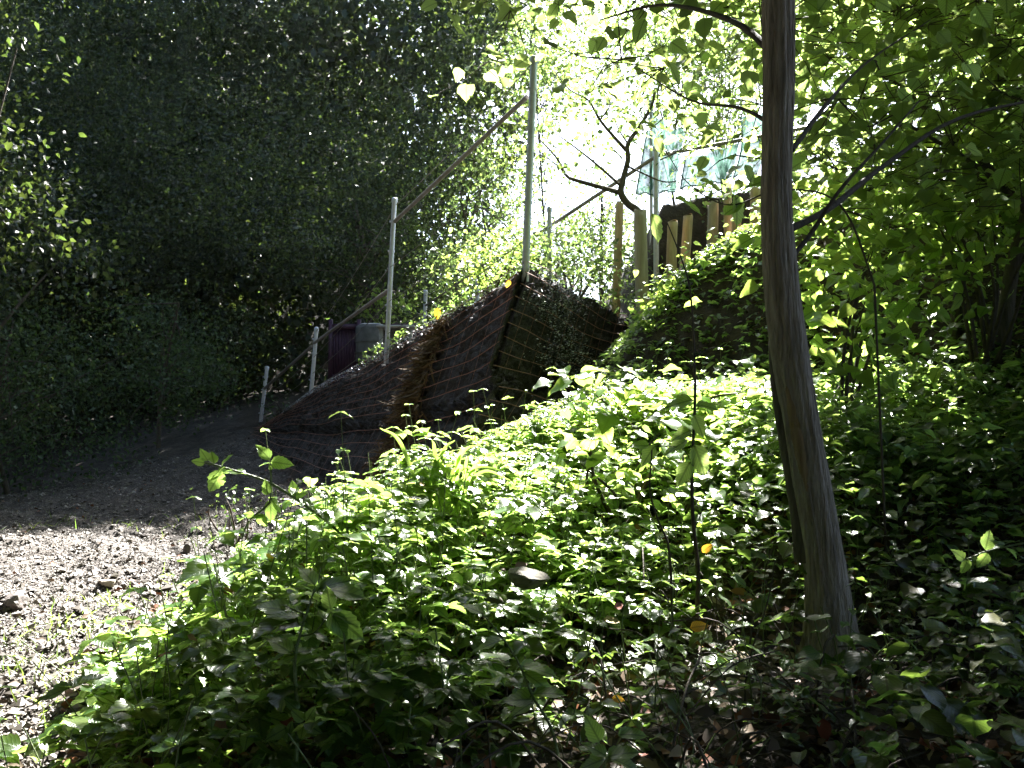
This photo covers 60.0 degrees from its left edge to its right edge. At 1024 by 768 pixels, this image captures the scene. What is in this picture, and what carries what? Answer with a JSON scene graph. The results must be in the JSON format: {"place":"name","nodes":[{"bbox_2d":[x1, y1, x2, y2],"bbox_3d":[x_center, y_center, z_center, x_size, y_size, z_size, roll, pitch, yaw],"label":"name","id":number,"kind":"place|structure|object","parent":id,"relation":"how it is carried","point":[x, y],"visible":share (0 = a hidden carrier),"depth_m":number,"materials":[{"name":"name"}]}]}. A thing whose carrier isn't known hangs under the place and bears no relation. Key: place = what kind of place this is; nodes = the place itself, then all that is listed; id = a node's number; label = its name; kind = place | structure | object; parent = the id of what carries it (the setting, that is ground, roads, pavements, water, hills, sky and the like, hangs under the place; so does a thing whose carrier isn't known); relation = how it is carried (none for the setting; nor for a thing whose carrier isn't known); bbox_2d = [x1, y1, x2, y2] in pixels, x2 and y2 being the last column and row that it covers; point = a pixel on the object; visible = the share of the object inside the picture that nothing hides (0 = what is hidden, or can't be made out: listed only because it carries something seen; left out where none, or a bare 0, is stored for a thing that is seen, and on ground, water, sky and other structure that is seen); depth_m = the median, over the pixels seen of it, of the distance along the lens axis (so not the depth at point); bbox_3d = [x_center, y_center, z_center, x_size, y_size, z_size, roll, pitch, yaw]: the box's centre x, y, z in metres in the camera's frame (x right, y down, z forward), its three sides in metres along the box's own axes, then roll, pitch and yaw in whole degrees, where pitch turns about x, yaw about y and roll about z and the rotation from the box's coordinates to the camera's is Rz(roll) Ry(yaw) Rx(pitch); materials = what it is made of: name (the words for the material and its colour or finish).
{"place":"outdoors","nodes":[
{"label":"outdoors","id":0,"kind":"place"},
{"bbox_2d":[0,399,307,767],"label":"gravel track","id":1,"kind":"structure","parent":0,"point":[187,442],"depth_m":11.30,"materials":[{"name":"grey gravel"}]},
{"bbox_2d":[3,590,28,609],"bbox_3d":[-3.071,1.338,5.493,0.129,0.116,0.210,1,-4,-10],"label":"rock","id":2,"kind":"object","parent":1,"relation":"on","point":[17,600],"visible":0.99,"depth_m":5.43,"materials":[{"name":"grey stone"}]},
{"bbox_2d":[98,579,115,586],"bbox_3d":[-2.762,1.361,6.047,0.111,0.062,0.100,2,-4,-30],"label":"rock","id":3,"kind":"object","parent":1,"relation":"on","point":[108,582],"visible":0.98,"depth_m":6.02,"materials":[{"name":"beige stone"}]},
{"bbox_2d":[0,505,249,734],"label":"grass","id":4,"kind":"structure","parent":1,"relation":"on","point":[19,667],"depth_m":4.41,"materials":[{"name":"green plant"}]},
{"bbox_2d":[140,533,149,536],"bbox_3d":[-3.906,1.615,9.440,0.072,0.054,0.119,-2,-4,28],"label":"rock","id":5,"kind":"object","parent":1,"relation":"on","point":[145,535],"visible":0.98,"depth_m":9.41,"materials":[{"name":"grey stone"}]},
{"bbox_2d":[16,262,289,463],"bbox_3d":[-6.613,-0.422,16.771,4.770,3.788,4.298,0,-4,0],"label":"shrub","id":6,"kind":"object","parent":1,"relation":"on","point":[167,366],"visible":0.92,"depth_m":16.48,"materials":[{"name":"green plant"}]},
{"bbox_2d":[183,543,190,552],"bbox_3d":[-2.975,1.509,8.119,0.076,0.102,0.050,0,-4,0],"label":"rock","id":7,"kind":"object","parent":1,"relation":"on","point":[187,548],"visible":0.98,"depth_m":8.11,"materials":[{"name":"grey stone"}]},
{"bbox_2d":[190,484,261,549],"bbox_3d":[-2.578,1.241,8.153,0.533,0.679,0.740,-2,-4,24],"label":"weed","id":8,"kind":"object","parent":1,"relation":"on","point":[252,509],"visible":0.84,"depth_m":8.11,"materials":[{"name":"green plant"}]},
{"bbox_2d":[0,22,1023,767],"bbox_3d":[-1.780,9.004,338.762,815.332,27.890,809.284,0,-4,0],"label":"ground","id":9,"kind":"structure","parent":0,"point":[668,212],"depth_m":3.97,"materials":[{"name":"soil"}]},
{"bbox_2d":[0,14,165,364],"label":"tree","id":10,"kind":"object","parent":9,"relation":"on","point":[20,193],"visible":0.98,"depth_m":13.69,"materials":[{"name":"green plant"}]},
{"bbox_2d":[0,246,186,496],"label":"shrub","id":11,"kind":"object","parent":9,"relation":"on","point":[15,406],"visible":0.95,"depth_m":14.22,"materials":[{"name":"green plant"}]},
{"bbox_2d":[238,381,302,425],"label":"shrub","id":12,"kind":"object","parent":9,"relation":"on","point":[277,407],"visible":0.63,"depth_m":17.12,"materials":[{"name":"green plant"}]},
{"bbox_2d":[0,0,607,477],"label":"woodland","id":13,"kind":"object","parent":9,"relation":"on","point":[206,176],"visible":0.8,"depth_m":21.74,"materials":[{"name":"green plant"}]},
{"bbox_2d":[262,159,468,365],"bbox_3d":[-3.233,-2.356,19.046,4.646,5.200,4.453,0,-4,0],"label":"tree","id":14,"kind":"object","parent":9,"relation":"on","point":[370,272],"visible":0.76,"depth_m":19.02,"materials":[{"name":"green plant"}]},
{"bbox_2d":[355,323,383,362],"bbox_3d":[-2.712,-0.787,17.083,0.624,0.730,0.624,0,-4,0],"label":"water tank","id":15,"kind":"object","parent":9,"relation":"on","point":[367,336],"visible":0.56,"depth_m":16.82,"materials":[{"name":"plastic"}]},
{"bbox_2d":[344,272,430,324],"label":"shrub","id":16,"kind":"object","parent":9,"relation":"on","point":[402,302],"visible":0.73,"depth_m":18.39,"materials":[{"name":"green plant"}]},
{"bbox_2d":[376,325,417,356],"bbox_3d":[-1.874,-0.666,14.520,0.607,0.528,0.620,0,-4,0],"label":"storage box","id":17,"kind":"object","parent":9,"relation":"on","point":[381,328],"visible":0.5,"depth_m":14.31,"materials":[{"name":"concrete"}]},
{"bbox_2d":[252,261,633,487],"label":"retaining wall","id":18,"kind":"structure","parent":9,"relation":"on","point":[487,337],"depth_m":9.80,"materials":[{"name":"brown wood"}]},
{"bbox_2d":[259,55,537,421],"bbox_3d":[-2.366,-1.171,13.351,0.222,3.954,10.052,2,-4,-31],"label":"metal fence","id":19,"kind":"object","parent":18,"relation":"on","point":[527,202],"visible":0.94,"depth_m":10.80,"materials":[{"name":"metal"}]},
{"bbox_2d":[328,319,360,385],"bbox_3d":[-3.223,-0.588,17.083,0.614,1.318,0.095,0,-4,0],"label":"slatted panel","id":20,"kind":"object","parent":19,"relation":"attached to","point":[344,357],"visible":0.59,"depth_m":17.10,"materials":[{"name":"purple paint"}]},
{"bbox_2d":[347,313,453,501],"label":"dead grass","id":21,"kind":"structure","parent":18,"relation":"attached to","point":[413,384],"depth_m":10.04,"materials":[{"name":"plant"}]},
{"bbox_2d":[434,308,440,319],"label":"fallen leaf","id":22,"kind":"object","parent":21,"relation":"on","point":[437,312],"visible":1,"depth_m":10.28,"materials":[{"name":"yellow plant"}]},
{"bbox_2d":[358,252,521,364],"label":"wall top weeds","id":23,"kind":"object","parent":18,"relation":"on","point":[451,305],"depth_m":10.51,"materials":[{"name":"green plant"}]},
{"bbox_2d":[282,262,609,412],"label":"stone chips","id":24,"kind":"object","parent":18,"relation":"on","point":[554,325],"visible":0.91,"depth_m":9.58,"materials":[{"name":"gravel"}]},
{"bbox_2d":[506,280,510,287],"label":"fallen leaf","id":25,"kind":"object","parent":18,"relation":"on","point":[508,282],"visible":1,"depth_m":9.18,"materials":[{"name":"yellow plant"}]},
{"bbox_2d":[335,101,594,306],"bbox_3d":[-1.017,-3.397,21.321,5.130,5.966,5.867,-2,-4,23],"label":"tree","id":26,"kind":"object","parent":9,"relation":"on","point":[497,182],"visible":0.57,"depth_m":20.95,"materials":[{"name":"green plant"}]},
{"bbox_2d":[415,238,521,329],"bbox_3d":[-1.022,-1.009,15.399,0.167,2.087,5.232,2,-4,-27],"label":"metal fence","id":27,"kind":"object","parent":9,"relation":"on","point":[425,316],"visible":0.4,"depth_m":15.55,"materials":[{"name":"metal"}]},
{"bbox_2d":[390,322,431,336],"bbox_3d":[-2.038,-0.749,17.484,0.925,0.902,0.325,0,-4,0],"label":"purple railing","id":28,"kind":"object","parent":27,"relation":"attached to","point":[416,334],"visible":0.04,"depth_m":17.44,"materials":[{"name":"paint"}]},
{"bbox_2d":[399,178,583,320],"bbox_3d":[-0.282,-2.030,16.715,3.812,3.725,4.083,0,-4,0],"label":"tree","id":29,"kind":"object","parent":9,"relation":"on","point":[470,248],"visible":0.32,"depth_m":16.40,"materials":[{"name":"green plant"}]},
{"bbox_2d":[430,210,559,303],"bbox_3d":[-0.159,-1.440,10.812,1.527,1.359,1.917,2,-4,-26],"label":"shrub","id":30,"kind":"object","parent":9,"relation":"on","point":[480,281],"visible":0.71,"depth_m":10.65,"materials":[{"name":"green plant"}]},
{"bbox_2d":[0,375,1023,767],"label":"brambles","id":31,"kind":"object","parent":9,"relation":"on","point":[220,665],"visible":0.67,"depth_m":2.61,"materials":[{"name":"green plant"}]},
{"bbox_2d":[0,725,100,764],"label":"bramble cane","id":32,"kind":"object","parent":31,"relation":"on","point":[11,742],"visible":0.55,"depth_m":2.35,"materials":[{"name":"green plant"}]},
{"bbox_2d":[191,445,360,558],"bbox_3d":[-0.710,0.412,2.809,0.593,0.441,0.108,2,-4,-26],"label":"bramble cane","id":33,"kind":"object","parent":31,"relation":"on","point":[216,479],"visible":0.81,"depth_m":2.78,"materials":[{"name":"green plant"}]},
{"bbox_2d":[231,479,280,563],"bbox_3d":[-0.784,0.424,2.726,0.151,0.263,0.042,2,-4,-28],"label":"bramble cane","id":34,"kind":"object","parent":33,"relation":"hanging from","point":[271,508],"visible":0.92,"depth_m":2.75,"materials":[{"name":"green plant"}]},
{"bbox_2d":[249,564,368,762],"bbox_3d":[-0.491,0.648,2.096,0.287,0.425,0.187,0,-4,0],"label":"bramble cane","id":35,"kind":"object","parent":31,"relation":"on","point":[339,621],"visible":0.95,"depth_m":2.08,"materials":[{"name":"green plant"}]},
{"bbox_2d":[380,428,509,515],"bbox_3d":[-0.264,0.332,3.331,0.479,0.334,0.310,0,-4,7],"label":"strap leaved plant","id":36,"kind":"object","parent":31,"relation":"on","point":[438,463],"visible":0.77,"depth_m":3.36,"materials":[{"name":"green plant"}]},
{"bbox_2d":[481,591,502,605],"bbox_3d":[-0.083,0.686,2.815,0.111,0.059,0.051,-1,-4,10],"label":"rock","id":37,"kind":"object","parent":31,"relation":"on","point":[491,600],"visible":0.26,"depth_m":2.79,"materials":[{"name":"grey stone"}]},
{"bbox_2d":[457,603,567,767],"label":"bramble cane","id":38,"kind":"object","parent":31,"relation":"on","point":[524,699],"visible":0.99,"depth_m":2.14,"materials":[{"name":"green plant"}]},
{"bbox_2d":[508,566,550,589],"bbox_3d":[0.044,0.617,2.811,0.106,0.069,0.156,3,-4,-35],"label":"rock","id":39,"kind":"object","parent":31,"relation":"on","point":[524,578],"visible":1,"depth_m":2.78,"materials":[{"name":"grey stone"}]},
{"bbox_2d":[97,332,1023,767],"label":"dead leaves","id":40,"kind":"object","parent":31,"relation":"on","point":[823,728],"visible":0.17,"depth_m":2.37,"materials":[{"name":"brown plant"}]},
{"bbox_2d":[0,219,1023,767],"bbox_3d":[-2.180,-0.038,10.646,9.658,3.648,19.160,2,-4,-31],"label":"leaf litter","id":41,"kind":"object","parent":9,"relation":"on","point":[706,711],"visible":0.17,"depth_m":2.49,"materials":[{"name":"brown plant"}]},
{"bbox_2d":[580,714,647,767],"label":"bramble cane","id":42,"kind":"object","parent":41,"relation":"on","point":[595,733],"visible":1,"depth_m":1.76,"materials":[{"name":"green plant"}]},
{"bbox_2d":[269,292,1023,767],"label":"twigs","id":43,"kind":"object","parent":41,"relation":"on","point":[675,730],"visible":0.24,"depth_m":2.33,"materials":[{"name":"brown wood"}]},
{"bbox_2d":[950,530,1023,573],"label":"bramble cane","id":44,"kind":"object","parent":41,"relation":"on","point":[987,544],"visible":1,"depth_m":2.38,"materials":[{"name":"green plant"}]},
{"bbox_2d":[0,325,1023,767],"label":"stalks","id":45,"kind":"object","parent":9,"relation":"on","point":[522,625],"visible":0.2,"depth_m":2.65,"materials":[{"name":"green plant"}]},
{"bbox_2d":[0,342,1023,757],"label":"nettle","id":46,"kind":"object","parent":9,"relation":"on","point":[662,664],"depth_m":2.91,"materials":[{"name":"green plant"}]},
{"bbox_2d":[41,395,1023,767],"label":"plants","id":47,"kind":"object","parent":9,"relation":"on","point":[959,717],"visible":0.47,"depth_m":2.65,"materials":[{"name":"green plant"}]},
{"bbox_2d":[612,695,624,702],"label":"fallen leaf","id":48,"kind":"object","parent":47,"relation":"on","point":[615,699],"visible":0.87,"depth_m":2.25,"materials":[{"name":"yellow plant"}]},
{"bbox_2d":[690,621,708,631],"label":"fallen leaf","id":49,"kind":"object","parent":47,"relation":"on","point":[697,626],"visible":0.97,"depth_m":2.66,"materials":[{"name":"plant"}]},
{"bbox_2d":[702,544,712,552],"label":"fallen leaf","id":50,"kind":"object","parent":47,"relation":"on","point":[706,548],"visible":1,"depth_m":3.17,"materials":[{"name":"yellow plant"}]},
{"bbox_2d":[464,0,664,256],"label":"tree","id":51,"kind":"object","parent":9,"relation":"on","point":[548,61],"visible":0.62,"depth_m":19.66,"materials":[{"name":"green plant"}]},
{"bbox_2d":[478,197,657,324],"bbox_3d":[0.841,-1.573,11.212,2.549,1.902,2.525,0,-4,0],"label":"shrub","id":52,"kind":"object","parent":9,"relation":"on","point":[596,264],"visible":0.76,"depth_m":11.04,"materials":[{"name":"green plant"}]},
{"bbox_2d":[539,154,679,306],"bbox_3d":[1.650,-2.500,15.585,2.694,3.029,2.729,0,-4,0],"label":"tree","id":53,"kind":"object","parent":9,"relation":"on","point":[602,221],"visible":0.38,"depth_m":15.42,"materials":[{"name":"green plant"}]},
{"bbox_2d":[611,201,623,317],"bbox_3d":[1.300,-1.362,11.009,0.189,1.835,0.114,0,-4,0],"label":"wooden post","id":54,"kind":"object","parent":9,"relation":"on","point":[619,211],"visible":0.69,"depth_m":10.98,"materials":[{"name":"wood"}]},
{"bbox_2d":[529,400,724,539],"bbox_3d":[0.547,0.396,4.044,0.836,0.697,0.932,-1,-4,13],"label":"leaved plant","id":55,"kind":"object","parent":9,"relation":"on","point":[604,430],"visible":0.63,"depth_m":3.99,"materials":[{"name":"green plant"}]},
{"bbox_2d":[498,38,759,214],"bbox_3d":[1.375,-2.422,10.338,3.074,2.931,1.640,0,-4,0],"label":"sapling","id":56,"kind":"object","parent":9,"relation":"on","point":[626,201],"visible":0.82,"depth_m":10.26,"materials":[{"name":"green plant"}]},
{"bbox_2d":[634,209,648,314],"bbox_3d":[1.463,-1.284,10.000,0.172,1.406,0.161,0,-4,0],"label":"wooden post","id":57,"kind":"object","parent":9,"relation":"on","point":[640,245],"visible":0.75,"depth_m":9.95,"materials":[{"name":"brown wood"}]},
{"bbox_2d":[532,354,775,446],"bbox_3d":[0.906,0.182,5.232,1.576,0.624,1.100,0,-4,0],"label":"leaved plant","id":58,"kind":"object","parent":9,"relation":"on","point":[586,378],"visible":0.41,"depth_m":5.03,"materials":[{"name":"green plant"}]},
{"bbox_2d":[649,450,673,655],"bbox_3d":[0.517,0.582,3.070,0.081,0.705,0.010,0,-4,0],"label":"sapling","id":59,"kind":"object","parent":9,"relation":"on","point":[670,563],"visible":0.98,"depth_m":3.07,"materials":[{"name":"brown plant"}]},
{"bbox_2d":[666,219,677,277],"bbox_3d":[1.821,-1.376,10.105,0.149,1.026,0.126,0,-4,0],"label":"wooden post","id":60,"kind":"object","parent":9,"relation":"on","point":[671,255],"visible":0.59,"depth_m":10.07,"materials":[{"name":"brown wood"}]},
{"bbox_2d":[325,149,1023,573],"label":"undergrowth","id":61,"kind":"object","parent":9,"relation":"on","point":[865,417],"visible":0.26,"depth_m":4.71,"materials":[{"name":"green plant"}]},
{"bbox_2d":[537,0,828,204],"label":"tree","id":62,"kind":"object","parent":9,"relation":"on","point":[654,39],"visible":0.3,"depth_m":15.92,"materials":[{"name":"green plant"}]},
{"bbox_2d":[627,222,744,620],"bbox_3d":[0.682,0.141,3.247,0.537,1.514,0.157,1,-4,-17],"label":"sapling","id":63,"kind":"object","parent":9,"relation":"on","point":[699,456],"visible":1,"depth_m":3.19,"materials":[{"name":"green plant"}]},
{"bbox_2d":[679,213,692,269],"bbox_3d":[2.015,-1.474,10.311,0.194,1.044,0.124,0,-4,0],"label":"wooden post","id":64,"kind":"object","parent":9,"relation":"on","point":[687,228],"visible":0.53,"depth_m":10.29,"materials":[{"name":"brown wood"}]},
{"bbox_2d":[615,222,759,341],"bbox_3d":[1.892,-1.034,8.759,1.782,1.296,1.164,0,-4,0],"label":"ivy","id":65,"kind":"object","parent":9,"relation":"on","point":[659,303],"visible":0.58,"depth_m":8.62,"materials":[{"name":"green plant"}]},
{"bbox_2d":[530,126,844,286],"bbox_3d":[1.935,-1.651,10.725,4.298,2.824,0.292,-2,-4,34],"label":"metal fence","id":66,"kind":"object","parent":9,"relation":"on","point":[654,158],"visible":0.41,"depth_m":10.76,"materials":[{"name":"grey metal"}]},
{"bbox_2d":[632,177,760,318],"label":"palisade weeds","id":67,"kind":"object","parent":9,"relation":"on","point":[702,190],"visible":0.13,"depth_m":11.19,"materials":[{"name":"green plant"}]},
{"bbox_2d":[635,99,761,242],"bbox_3d":[2.350,-2.732,11.109,1.643,1.910,0.247,-1,-4,22],"label":"safety net","id":68,"kind":"object","parent":9,"relation":"on","point":[666,167],"visible":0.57,"depth_m":11.18,"materials":[{"name":"teal fabric"}]},
{"bbox_2d":[614,0,796,194],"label":"tree","id":69,"kind":"object","parent":9,"relation":"on","point":[729,32],"visible":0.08,"depth_m":19.00,"materials":[{"name":"green plant"}]},
{"bbox_2d":[706,200,718,248],"bbox_3d":[2.418,-1.710,10.728,0.174,1.019,0.142,0,-4,0],"label":"wooden post","id":70,"kind":"object","parent":9,"relation":"on","point":[713,209],"visible":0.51,"depth_m":10.69,"materials":[{"name":"brown wood"}]},
{"bbox_2d":[420,0,1023,681],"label":"tree","id":71,"kind":"object","parent":9,"relation":"on","point":[774,54],"visible":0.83,"depth_m":4.55,"materials":[{"name":"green plant"}]},
{"bbox_2d":[723,184,731,236],"bbox_3d":[2.586,-1.841,10.639,0.115,1.116,0.108,0,-4,0],"label":"wooden post","id":72,"kind":"object","parent":9,"relation":"on","point":[727,218],"visible":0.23,"depth_m":10.61,"materials":[{"name":"brown wood"}]},
{"bbox_2d":[731,216,740,231],"bbox_3d":[2.632,-1.735,10.431,0.128,0.823,0.120,0,-4,0],"label":"wooden post","id":73,"kind":"object","parent":9,"relation":"on","point":[734,226],"visible":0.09,"depth_m":10.40,"materials":[{"name":"brown wood"}]},
{"bbox_2d":[612,62,888,589],"bbox_3d":[1.063,-0.386,4.052,1.259,2.472,0.410,-2,-4,35],"label":"sapling","id":74,"kind":"object","parent":9,"relation":"on","point":[735,208],"visible":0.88,"depth_m":4.07,"materials":[{"name":"green plant"}]},
{"bbox_2d":[750,187,760,223],"bbox_3d":[2.827,-1.846,10.237,0.160,0.864,0.160,0,-4,0],"label":"wooden post","id":75,"kind":"object","parent":9,"relation":"on","point":[755,191],"visible":0.27,"depth_m":10.19,"materials":[{"name":"brown wood"}]},
{"bbox_2d":[744,560,774,700],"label":"sapling","id":76,"kind":"object","parent":9,"relation":"on","point":[758,631],"visible":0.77,"depth_m":2.46,"materials":[{"name":"brown plant"}]},
{"bbox_2d":[708,0,983,172],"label":"tree","id":77,"kind":"object","parent":9,"relation":"on","point":[855,97],"visible":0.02,"depth_m":17.34,"materials":[{"name":"green plant"}]},
{"bbox_2d":[683,0,1023,348],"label":"tree","id":78,"kind":"object","parent":9,"relation":"on","point":[840,108],"visible":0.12,"depth_m":6.13,"materials":[{"name":"green plant"}]},
{"bbox_2d":[684,154,1023,447],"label":"vine","id":79,"kind":"object","parent":9,"relation":"on","point":[895,266],"visible":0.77,"depth_m":5.10,"materials":[{"name":"green plant"}]},
{"bbox_2d":[707,4,1023,388],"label":"tree","id":80,"kind":"object","parent":9,"relation":"on","point":[1009,308],"visible":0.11,"depth_m":5.62,"materials":[{"name":"green plant"}]},
{"bbox_2d":[742,0,1023,222],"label":"tree","id":81,"kind":"object","parent":9,"relation":"on","point":[902,27],"visible":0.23,"depth_m":5.42,"materials":[{"name":"green plant"}]},
{"bbox_2d":[827,127,1023,398],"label":"shrub","id":82,"kind":"object","parent":9,"relation":"on","point":[975,247],"visible":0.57,"depth_m":5.41,"materials":[{"name":"green plant"}]},
{"bbox_2d":[78,0,1006,310],"label":"sky","id":83,"kind":"structure","parent":0,"point":[616,169],"materials":[{"name":"white"}]}
]}

